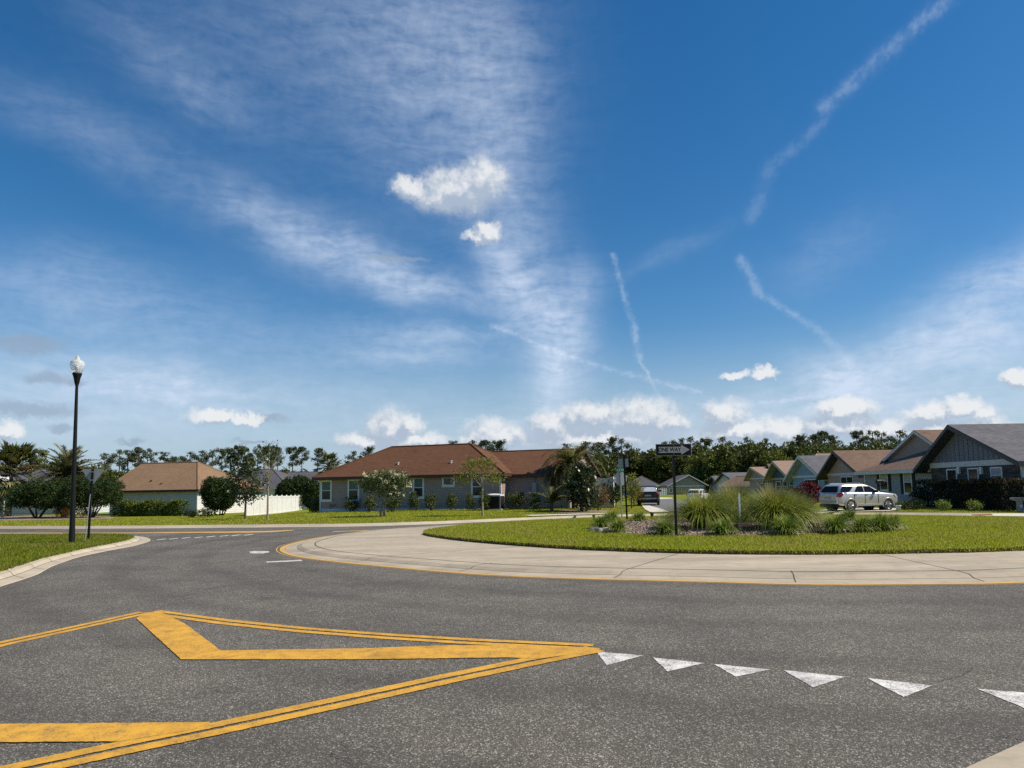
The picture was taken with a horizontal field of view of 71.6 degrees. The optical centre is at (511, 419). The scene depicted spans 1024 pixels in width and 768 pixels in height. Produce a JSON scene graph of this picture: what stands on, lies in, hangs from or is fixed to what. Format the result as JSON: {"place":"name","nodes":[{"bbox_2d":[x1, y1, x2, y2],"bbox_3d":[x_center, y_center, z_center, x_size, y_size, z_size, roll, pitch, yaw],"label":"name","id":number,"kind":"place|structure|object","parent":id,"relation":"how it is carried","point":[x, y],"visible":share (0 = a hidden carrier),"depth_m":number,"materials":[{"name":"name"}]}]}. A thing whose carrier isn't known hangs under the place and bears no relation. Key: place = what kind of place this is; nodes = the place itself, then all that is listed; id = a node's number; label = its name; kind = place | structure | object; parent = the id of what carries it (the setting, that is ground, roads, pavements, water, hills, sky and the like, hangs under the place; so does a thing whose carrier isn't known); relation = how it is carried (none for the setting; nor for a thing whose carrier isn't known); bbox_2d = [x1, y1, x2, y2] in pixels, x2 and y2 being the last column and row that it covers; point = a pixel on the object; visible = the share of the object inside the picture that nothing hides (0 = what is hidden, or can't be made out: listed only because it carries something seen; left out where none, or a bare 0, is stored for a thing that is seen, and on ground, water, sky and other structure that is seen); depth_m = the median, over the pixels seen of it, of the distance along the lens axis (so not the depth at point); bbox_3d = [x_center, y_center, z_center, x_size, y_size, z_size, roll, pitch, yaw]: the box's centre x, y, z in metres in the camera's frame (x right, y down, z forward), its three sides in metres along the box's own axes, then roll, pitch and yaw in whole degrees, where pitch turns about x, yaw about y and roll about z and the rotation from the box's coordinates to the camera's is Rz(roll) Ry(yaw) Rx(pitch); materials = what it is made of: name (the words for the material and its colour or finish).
{"place":"outdoors","nodes":[
{"label":"outdoors","id":0,"kind":"place"},
{"bbox_2d":[0,532,133,571],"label":"corner lawn","id":1,"kind":"structure","parent":0,"point":[37,546],"depth_m":21.55,"materials":[{"name":"green plant"}]},
{"bbox_2d":[68,356,84,542],"bbox_3d":[-14.598,1.054,23.691,0.444,6.464,0.444,-2,-5,0],"label":"street lamp","id":2,"kind":"object","parent":1,"relation":"on","point":[77,365],"visible":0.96,"depth_m":23.67,"materials":[{"name":"black metal"}]},
{"bbox_2d":[82,469,103,538],"bbox_3d":[-14.798,3.082,24.910,0.746,2.667,0.082,1,-6,-4],"label":"yield sign","id":3,"kind":"object","parent":1,"relation":"on","point":[92,475],"visible":0.92,"depth_m":25.00,"materials":[{"name":"black metal"}]},
{"bbox_2d":[0,492,1023,525],"bbox_3d":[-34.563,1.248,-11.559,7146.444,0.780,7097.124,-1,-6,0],"label":"ground","id":4,"kind":"structure","parent":0,"point":[106,514],"depth_m":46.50,"materials":[{"name":"green plant"}]},
{"bbox_2d":[0,468,109,514],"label":"grey roof house","id":5,"kind":"structure","parent":4,"relation":"on","point":[21,511],"depth_m":75.12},
{"bbox_2d":[0,516,115,520],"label":"sidewalk","id":6,"kind":"structure","parent":4,"relation":"on","point":[13,518],"depth_m":56.91,"materials":[{"name":"beige concrete"}]},
{"bbox_2d":[0,439,44,515],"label":"palm tree","id":7,"kind":"object","parent":6,"relation":"on","point":[12,455],"visible":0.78,"depth_m":69.11,"materials":[{"name":"green plant"}]},
{"bbox_2d":[0,480,68,517],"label":"tree","id":8,"kind":"object","parent":6,"relation":"on","point":[32,494],"visible":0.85,"depth_m":56.41,"materials":[{"name":"green plant"}]},
{"bbox_2d":[26,443,108,516],"bbox_3d":[-38.611,5.346,61.657,6.547,6.858,6.443,-1,-6,0],"label":"palm tree","id":9,"kind":"object","parent":6,"relation":"on","point":[63,469],"visible":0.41,"depth_m":61.38,"materials":[{"name":"green plant"}]},
{"bbox_2d":[54,476,125,517],"bbox_3d":[-33.433,6.228,56.646,5.086,3.583,5.103,-1,-6,0],"label":"tree","id":10,"kind":"object","parent":6,"relation":"on","point":[106,491],"visible":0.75,"depth_m":55.61,"materials":[{"name":"green plant"}]},
{"bbox_2d":[115,449,137,472],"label":"pine tree","id":11,"kind":"object","parent":4,"relation":"on","point":[129,457],"visible":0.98,"depth_m":250.32,"materials":[{"name":"green plant"}]},
{"bbox_2d":[110,498,190,516],"bbox_3d":[-30.512,7.445,59.847,6.981,1.611,1.655,-2,-6,13],"label":"hedge","id":12,"kind":"object","parent":4,"relation":"on","point":[129,508],"visible":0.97,"depth_m":59.43,"materials":[{"name":"green plant"}]},
{"bbox_2d":[109,461,263,514],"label":"tan roof house","id":13,"kind":"structure","parent":4,"relation":"on","point":[167,481],"depth_m":66.77,"materials":[{"name":"beige"}]},
{"bbox_2d":[198,475,238,514],"bbox_3d":[-24.082,6.375,58.690,3.354,3.472,3.382,-1,-6,0],"label":"bush","id":14,"kind":"object","parent":4,"relation":"on","point":[213,493],"visible":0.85,"depth_m":57.92,"materials":[{"name":"green plant"}]},
{"bbox_2d":[220,454,272,518],"bbox_3d":[-16.124,4.128,43.108,2.850,4.101,2.903,-1,-6,0],"label":"magnolia tree","id":15,"kind":"object","parent":4,"relation":"on","point":[245,474],"visible":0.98,"depth_m":42.80,"materials":[{"name":"green plant"}]},
{"bbox_2d":[244,440,283,519],"bbox_3d":[-13.745,3.496,39.974,1.992,4.634,2.002,-6,-7,41],"label":"young tree","id":16,"kind":"object","parent":4,"relation":"on","point":[268,476],"visible":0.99,"depth_m":39.95,"materials":[{"name":"green plant"}]},
{"bbox_2d":[240,469,292,495],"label":"grey roof house","id":17,"kind":"structure","parent":4,"relation":"on","point":[279,476],"depth_m":99.49,"materials":[{"name":"white"}]},
{"bbox_2d":[246,495,306,515],"bbox_3d":[-21.587,8.035,66.569,0.160,2.131,26.334,0,-6,-7],"label":"privacy fence","id":18,"kind":"object","parent":4,"relation":"on","point":[282,503],"visible":0.76,"depth_m":63.34,"materials":[{"name":"white plastic"}]},
{"bbox_2d":[273,474,310,495],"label":"tree","id":19,"kind":"object","parent":4,"relation":"on","point":[290,486],"visible":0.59,"depth_m":88.00,"materials":[{"name":"green plant"}]},
{"bbox_2d":[286,446,303,469],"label":"pine tree","id":20,"kind":"object","parent":4,"relation":"on","point":[289,450],"visible":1,"depth_m":258.26,"materials":[{"name":"green plant"}]},
{"bbox_2d":[299,479,319,511],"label":"bush","id":21,"kind":"object","parent":4,"relation":"on","point":[310,489],"visible":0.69,"depth_m":61.18,"materials":[{"name":"green plant"}]},
{"bbox_2d":[313,451,343,473],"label":"pine tree","id":22,"kind":"object","parent":4,"relation":"on","point":[331,457],"visible":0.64,"depth_m":77.57,"materials":[{"name":"green plant"}]},
{"bbox_2d":[352,467,415,516],"bbox_3d":[-7.559,4.322,41.969,3.722,3.020,2.543,-1,-6,0],"label":"crape myrtle","id":23,"kind":"object","parent":4,"relation":"on","point":[381,480],"visible":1,"depth_m":41.68,"materials":[{"name":"green plant"}]},
{"bbox_2d":[312,443,614,511],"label":"brown roof house","id":24,"kind":"structure","parent":4,"relation":"on","point":[429,466],"depth_m":52.13,"materials":[{"name":"beige"}]},
{"bbox_2d":[320,480,331,501],"bbox_3d":[-14.061,5.423,53.708,1.066,1.630,0.080,-3,-6,20],"label":"window","id":25,"kind":"structure","parent":24,"relation":"in","point":[326,485],"depth_m":53.70,"materials":[{"name":"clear glass"}]},
{"bbox_2d":[347,479,359,500],"bbox_3d":[-11.819,5.282,52.896,1.086,1.631,0.080,-3,-6,20],"label":"window","id":26,"kind":"structure","parent":24,"relation":"in","point":[351,491],"depth_m":52.93,"materials":[{"name":"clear glass"}]},
{"bbox_2d":[413,478,423,498],"bbox_3d":[-6.736,4.939,51.063,1.002,1.577,0.080,-3,-6,20],"label":"window","id":27,"kind":"structure","parent":24,"relation":"in","point":[418,484],"depth_m":51.05,"materials":[{"name":"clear glass"}]},
{"bbox_2d":[471,477,483,497],"bbox_3d":[-2.420,4.721,49.496,1.030,1.532,0.080,-3,-6,20],"label":"window","id":28,"kind":"structure","parent":24,"relation":"in","point":[475,487],"depth_m":49.52,"materials":[{"name":"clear glass"}]},
{"bbox_2d":[445,453,508,515],"bbox_3d":[-1.999,3.807,40.883,3.736,3.768,2.267,-1,-6,0],"label":"young tree","id":29,"kind":"object","parent":4,"relation":"on","point":[471,467],"visible":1,"depth_m":40.72,"materials":[{"name":"green plant"}]},
{"bbox_2d":[483,494,505,509],"bbox_3d":[-1.200,5.507,47.249,1.332,1.132,1.332,-2,-6,13],"label":"air conditioner","id":30,"kind":"object","parent":4,"relation":"on","point":[496,502],"visible":0.81,"depth_m":46.72,"materials":[{"name":"grey metal"}]},
{"bbox_2d":[505,491,528,508],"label":"shrub","id":31,"kind":"object","parent":4,"relation":"on","point":[518,497],"visible":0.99,"depth_m":47.08,"materials":[{"name":"green plant"}]},
{"bbox_2d":[525,483,572,511],"bbox_3d":[2.412,4.928,44.375,3.442,2.019,3.457,-1,-6,0],"label":"palm tree","id":32,"kind":"object","parent":4,"relation":"on","point":[555,496],"visible":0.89,"depth_m":44.10,"materials":[{"name":"green plant"}]},
{"bbox_2d":[540,442,608,507],"bbox_3d":[4.311,3.886,48.294,4.948,4.718,4.803,-1,-6,0],"label":"palm tree","id":33,"kind":"object","parent":4,"relation":"on","point":[570,457],"visible":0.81,"depth_m":48.31,"materials":[{"name":"green plant"}]},
{"bbox_2d":[554,510,607,513],"bbox_3d":[4.304,5.632,43.495,3.493,0.100,5.433,-3,-6,18],"label":"mulch bed","id":34,"kind":"object","parent":4,"relation":"on","point":[573,511],"visible":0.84,"depth_m":43.31,"materials":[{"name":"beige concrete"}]},
{"bbox_2d":[559,460,606,511],"bbox_3d":[4.247,4.137,43.349,2.674,3.319,2.707,-4,-6,30],"label":"magnolia tree","id":35,"kind":"object","parent":34,"relation":"on","point":[582,493],"visible":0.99,"depth_m":43.01,"materials":[{"name":"green plant"}]},
{"bbox_2d":[594,451,625,490],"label":"oak tree","id":36,"kind":"object","parent":4,"relation":"on","point":[611,466],"visible":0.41,"depth_m":187.79,"materials":[{"name":"green plant"}]},
{"bbox_2d":[601,476,627,507],"bbox_3d":[7.460,5.332,51.754,1.959,2.390,2.185,-1,-6,0],"label":"shrub","id":37,"kind":"object","parent":4,"relation":"on","point":[614,490],"visible":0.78,"depth_m":51.49,"materials":[{"name":"green plant"}]},
{"bbox_2d":[614,465,626,516],"bbox_3d":[5.873,3.829,38.371,0.483,3.050,0.540,-6,-7,41],"label":"stop sign","id":38,"kind":"object","parent":4,"relation":"on","point":[619,477],"visible":0.87,"depth_m":38.39,"materials":[{"name":"metal"}]},
{"bbox_2d":[611,438,631,493],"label":"pine tree","id":39,"kind":"object","parent":4,"relation":"on","point":[627,445],"visible":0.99,"depth_m":191.74,"materials":[{"name":"green plant"}]},
{"bbox_2d":[609,447,651,484],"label":"oak tree","id":40,"kind":"object","parent":4,"relation":"on","point":[635,457],"visible":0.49,"depth_m":192.13,"materials":[{"name":"green plant"}]},
{"bbox_2d":[622,471,644,507],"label":"young tree","id":41,"kind":"object","parent":4,"relation":"on","point":[634,487],"visible":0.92,"depth_m":50.62,"materials":[{"name":"green plant"}]},
{"bbox_2d":[641,442,697,487],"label":"oak tree","id":42,"kind":"object","parent":4,"relation":"on","point":[661,466],"visible":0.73,"depth_m":183.47,"materials":[{"name":"green plant"}]},
{"bbox_2d":[660,475,708,494],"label":"sage gable house","id":43,"kind":"structure","parent":4,"relation":"on","point":[685,483],"depth_m":164.22,"materials":[{"name":"green paint"}]},
{"bbox_2d":[682,449,729,492],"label":"oak tree","id":44,"kind":"object","parent":4,"relation":"on","point":[698,460],"visible":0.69,"depth_m":169.78,"materials":[{"name":"green plant"}]},
{"bbox_2d":[695,442,742,486],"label":"oak tree","id":45,"kind":"object","parent":4,"relation":"on","point":[727,456],"visible":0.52,"depth_m":169.25,"materials":[{"name":"green plant"}]},
{"bbox_2d":[718,476,749,495],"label":"tan house","id":46,"kind":"structure","parent":4,"relation":"on","point":[737,480],"depth_m":116.64,"materials":[{"name":"brown"}]},
{"bbox_2d":[719,440,754,471],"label":"oak tree","id":47,"kind":"object","parent":4,"relation":"on","point":[740,448],"visible":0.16,"depth_m":178.62,"materials":[{"name":"green plant"}]},
{"bbox_2d":[743,467,771,495],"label":"grey gable house","id":48,"kind":"structure","parent":4,"relation":"on","point":[754,476],"depth_m":100.22,"materials":[{"name":"grey paint"}]},
{"bbox_2d":[740,441,795,471],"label":"oak tree","id":49,"kind":"object","parent":4,"relation":"on","point":[751,457],"visible":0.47,"depth_m":169.99,"materials":[{"name":"green plant"}]},
{"bbox_2d":[759,448,792,466],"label":"oak tree","id":50,"kind":"object","parent":4,"relation":"on","point":[776,456],"visible":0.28,"depth_m":164.06,"materials":[{"name":"green plant"}]},
{"bbox_2d":[762,461,793,493],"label":"dark teal house","id":51,"kind":"structure","parent":4,"relation":"on","point":[776,472],"depth_m":81.63,"materials":[{"name":"teal paint"}]},
{"bbox_2d":[777,441,814,460],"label":"oak tree","id":52,"kind":"object","parent":4,"relation":"on","point":[794,449],"visible":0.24,"depth_m":169.02,"materials":[{"name":"green plant"}]},
{"bbox_2d":[783,455,828,496],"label":"blue house","id":53,"kind":"structure","parent":4,"relation":"on","point":[804,468],"depth_m":71.49,"materials":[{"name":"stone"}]},
{"bbox_2d":[795,480,821,506],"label":"shrub","id":54,"kind":"object","parent":4,"relation":"on","point":[811,486],"visible":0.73,"depth_m":45.51,"materials":[{"name":"red plant"}]},
{"bbox_2d":[809,440,847,453],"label":"oak tree","id":55,"kind":"object","parent":4,"relation":"on","point":[834,446],"visible":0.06,"depth_m":185.26,"materials":[{"name":"green plant"}]},
{"bbox_2d":[816,450,891,484],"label":"mauve house","id":56,"kind":"structure","parent":4,"relation":"on","point":[841,466],"depth_m":61.12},
{"bbox_2d":[849,430,871,445],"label":"pine tree","id":57,"kind":"object","parent":4,"relation":"on","point":[856,434],"visible":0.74,"depth_m":201.12,"materials":[{"name":"green plant"}]},
{"bbox_2d":[841,441,879,449],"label":"oak tree","id":58,"kind":"object","parent":4,"relation":"on","point":[851,446],"visible":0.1,"depth_m":182.32,"materials":[{"name":"green plant"}]},
{"bbox_2d":[854,430,942,504],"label":"shuttered house","id":59,"kind":"structure","parent":4,"relation":"on","point":[897,475],"depth_m":53.59,"materials":[{"name":"blue"}]},
{"bbox_2d":[903,473,912,494],"bbox_3d":[28.052,4.484,50.302,0.080,1.708,1.183,-1,-6,0],"label":"window","id":60,"kind":"structure","parent":59,"relation":"in","point":[907,477],"depth_m":50.35,"materials":[{"name":"clear glass"}]},
{"bbox_2d":[912,475,1023,510],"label":"hedge","id":61,"kind":"object","parent":4,"relation":"on","point":[988,483],"visible":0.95,"depth_m":39.54,"materials":[{"name":"green plant"}]},
{"bbox_2d":[913,423,1023,508],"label":"stone face house","id":62,"kind":"structure","parent":4,"relation":"on","point":[968,451],"depth_m":41.94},
{"bbox_2d":[0,516,1023,767],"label":"road","id":63,"kind":"structure","parent":0,"point":[642,710],"depth_m":6.75,"materials":[{"name":"grey asphalt"}]},
{"bbox_2d":[0,612,142,646],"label":"yellow double line","id":64,"kind":"object","parent":63,"relation":"on","point":[14,642],"visible":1,"depth_m":8.97,"materials":[{"name":"paint"}]},
{"bbox_2d":[0,534,149,586],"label":"corner kerb","id":65,"kind":"structure","parent":63,"relation":"on","point":[48,562],"depth_m":17.73,"materials":[{"name":"concrete"}]},
{"bbox_2d":[137,530,291,532],"bbox_3d":[-17.275,4.980,31.204,15.608,0.001,1.757,-2,-6,6],"label":"yellow median line","id":66,"kind":"object","parent":63,"relation":"on","point":[218,532],"visible":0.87,"depth_m":30.44,"materials":[{"name":"yellow paint"}]},
{"bbox_2d":[0,611,599,741],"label":"yellow chevron","id":67,"kind":"object","parent":63,"relation":"on","point":[180,639],"visible":1,"depth_m":7.31,"materials":[{"name":"paint"}]},
{"bbox_2d":[0,646,602,767],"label":"yellow double line","id":68,"kind":"object","parent":63,"relation":"on","point":[77,761],"visible":1,"depth_m":5.36,"materials":[{"name":"paint"}]},
{"bbox_2d":[143,610,593,645],"bbox_3d":[-2.234,2.577,8.727,6.652,0.001,0.596,-3,-6,24],"label":"yellow double line","id":69,"kind":"object","parent":63,"relation":"on","point":[360,632],"visible":1,"depth_m":8.39,"materials":[{"name":"paint"}]},
{"bbox_2d":[0,513,994,528],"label":"kerb","id":70,"kind":"structure","parent":63,"relation":"on","point":[285,525],"depth_m":34.89,"materials":[{"name":"concrete"}]},
{"bbox_2d":[598,652,642,664],"bbox_3d":[1.094,2.364,7.036,0.446,0.001,0.572,-1,-6,0],"label":"yield triangle","id":71,"kind":"object","parent":63,"relation":"on","point":[609,658],"visible":1,"depth_m":7.06,"materials":[{"name":"white paint"}]},
{"bbox_2d":[276,532,1023,585],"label":"roundabout edge line","id":72,"kind":"object","parent":63,"relation":"on","point":[282,548],"visible":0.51,"depth_m":12.79,"materials":[{"name":"paint"}]},
{"bbox_2d":[285,523,1023,583],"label":"roundabout apron","id":73,"kind":"object","parent":63,"relation":"on","point":[413,544],"visible":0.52,"depth_m":14.71,"materials":[{"name":"concrete"}]},
{"bbox_2d":[297,524,1016,581],"bbox_3d":[8.731,3.816,24.062,31.472,0.106,24.472,-1,-6,0],"label":"apron joint","id":74,"kind":"object","parent":73,"relation":"on","point":[665,557],"visible":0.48,"depth_m":13.46,"materials":[{"name":"grey concrete"}]},
{"bbox_2d":[653,657,701,670],"bbox_3d":[1.618,2.330,6.767,0.444,0.001,0.544,-1,-6,0],"label":"yield triangle","id":75,"kind":"object","parent":63,"relation":"on","point":[669,664],"visible":1,"depth_m":6.77,"materials":[{"name":"white paint"}]},
{"bbox_2d":[715,664,769,675],"bbox_3d":[2.142,2.297,6.512,0.457,0.001,0.452,-1,-6,0],"label":"yield triangle","id":76,"kind":"object","parent":63,"relation":"on","point":[736,670],"visible":1,"depth_m":6.51,"materials":[{"name":"white paint"}]},
{"bbox_2d":[784,670,844,686],"bbox_3d":[2.702,2.258,6.197,0.451,0.001,0.565,-1,-6,0],"label":"yield triangle","id":77,"kind":"object","parent":63,"relation":"on","point":[813,679],"visible":1,"depth_m":6.21,"materials":[{"name":"white paint"}]},
{"bbox_2d":[868,678,931,696],"bbox_3d":[3.296,2.220,5.896,0.418,0.001,0.570,-1,-6,0],"label":"yield triangle","id":78,"kind":"object","parent":63,"relation":"on","point":[903,689],"visible":1,"depth_m":5.90,"materials":[{"name":"white paint"}]},
{"bbox_2d":[966,742,1023,767],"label":"kerb","id":79,"kind":"structure","parent":63,"relation":"on","point":[1012,757],"depth_m":4.28,"materials":[{"name":"concrete"}]},
{"bbox_2d":[979,689,1023,707],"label":"yield triangle","id":80,"kind":"object","parent":63,"relation":"on","point":[1017,698],"visible":1,"depth_m":5.61,"materials":[{"name":"white paint"}]},
{"bbox_2d":[0,0,1023,472],"label":"sky","id":81,"kind":"structure","parent":0,"point":[341,227],"materials":[{"name":"blue"}]},
{"bbox_2d":[645,499,698,510],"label":"street","id":82,"kind":"structure","parent":0,"point":[663,502],"depth_m":60.93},
{"bbox_2d":[637,485,660,505],"bbox_3d":[11.126,6.193,57.847,2.071,1.698,4.584,-2,-6,12],"label":"parked car","id":83,"kind":"object","parent":82,"relation":"on","point":[650,493],"visible":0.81,"depth_m":55.72,"materials":[{"name":"black paint"}]},
{"bbox_2d":[422,514,1023,554],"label":"island lawn","id":84,"kind":"structure","parent":0,"point":[742,551],"depth_m":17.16,"materials":[{"name":"plant"}]},
{"bbox_2d":[618,455,628,518],"bbox_3d":[4.594,2.840,28.924,0.406,2.805,0.089,-3,-6,6],"label":"road sign","id":85,"kind":"object","parent":84,"relation":"on","point":[623,462],"visible":0.91,"depth_m":28.97,"materials":[{"name":"black metal"}]},
{"bbox_2d":[655,444,691,535],"bbox_3d":[4.532,2.094,19.737,1.010,2.826,0.085,-1,-6,-3],"label":"one way sign","id":86,"kind":"object","parent":84,"relation":"on","point":[673,450],"visible":1,"depth_m":19.81,"materials":[{"name":"black metal"}]},
{"bbox_2d":[594,518,903,534],"bbox_3d":[7.655,3.510,23.633,9.981,0.095,8.892,-1,-6,0],"label":"mulch bed","id":87,"kind":"object","parent":84,"relation":"on","point":[818,532],"visible":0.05,"depth_m":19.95,"materials":[{"name":"brown wood"}]},
{"bbox_2d":[585,515,612,527],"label":"strap leaf plant","id":88,"kind":"object","parent":87,"relation":"on","point":[602,522],"visible":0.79,"depth_m":23.07,"materials":[{"name":"green plant"}]},
{"bbox_2d":[646,516,684,534],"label":"strap leaf plant","id":89,"kind":"object","parent":87,"relation":"on","point":[662,526],"visible":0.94,"depth_m":20.06,"materials":[{"name":"green plant"}]},
{"bbox_2d":[649,480,756,531],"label":"ornamental grass","id":90,"kind":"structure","parent":87,"relation":"on","point":[708,509],"depth_m":21.36,"materials":[{"name":"green plant"}]},
{"bbox_2d":[704,517,743,535],"bbox_3d":[5.820,2.970,19.644,1.189,0.564,1.196,-1,-6,0],"label":"strap leaf plant","id":91,"kind":"object","parent":87,"relation":"on","point":[721,527],"visible":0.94,"depth_m":19.47,"materials":[{"name":"green plant"}]},
{"bbox_2d":[690,478,762,522],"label":"ornamental grass","id":92,"kind":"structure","parent":87,"relation":"on","point":[733,493],"depth_m":24.65,"materials":[{"name":"green plant"}]},
{"bbox_2d":[718,478,833,533],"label":"ornamental grass","id":93,"kind":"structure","parent":87,"relation":"on","point":[776,502],"depth_m":20.52,"materials":[{"name":"green plant"}]},
{"bbox_2d":[763,514,811,535],"bbox_3d":[7.405,2.864,19.227,1.392,0.678,1.344,-1,-6,0],"label":"strap leaf plant","id":94,"kind":"object","parent":87,"relation":"on","point":[785,526],"visible":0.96,"depth_m":19.07,"materials":[{"name":"green plant"}]},
{"bbox_2d":[755,488,842,528],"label":"ornamental grass","id":95,"kind":"object","parent":87,"relation":"on","point":[808,506],"depth_m":21.51,"materials":[{"name":"green plant"}]},
{"bbox_2d":[809,513,860,534],"bbox_3d":[8.852,2.854,19.464,1.392,0.677,1.396,-1,-6,0],"label":"strap leaf plant","id":96,"kind":"object","parent":87,"relation":"on","point":[832,525],"visible":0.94,"depth_m":19.26,"materials":[{"name":"green plant"}]},
{"bbox_2d":[846,517,879,533],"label":"strap leaf plant","id":97,"kind":"object","parent":87,"relation":"on","point":[863,525],"visible":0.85,"depth_m":19.48,"materials":[{"name":"green plant"}]},
{"bbox_2d":[864,512,902,531],"bbox_3d":[10.241,2.881,19.837,1.239,0.639,1.239,-1,-6,0],"label":"strap leaf plant","id":98,"kind":"object","parent":87,"relation":"on","point":[881,523],"visible":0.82,"depth_m":19.68,"materials":[{"name":"green plant"}]},
{"bbox_2d":[882,513,911,530],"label":"strap leaf plant","id":99,"kind":"object","parent":87,"relation":"on","point":[894,523],"visible":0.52,"depth_m":20.07,"materials":[{"name":"green plant"}]},
{"bbox_2d":[714,472,746,493],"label":"slate roof house","id":100,"kind":"structure","parent":0,"point":[722,477],"depth_m":140.48,"materials":[{"name":"grey"}]},
{"bbox_2d":[812,507,895,512],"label":"driveway","id":101,"kind":"structure","parent":0,"point":[863,509],"depth_m":39.51,"materials":[{"name":"concrete"}]},
{"bbox_2d":[818,483,897,510],"bbox_3d":[19.312,4.340,39.565,4.294,1.590,1.940,1,-6,-18],"label":"parked car","id":102,"kind":"object","parent":101,"relation":"on","point":[847,496],"visible":0.94,"depth_m":38.79,"materials":[{"name":"silver metal"}]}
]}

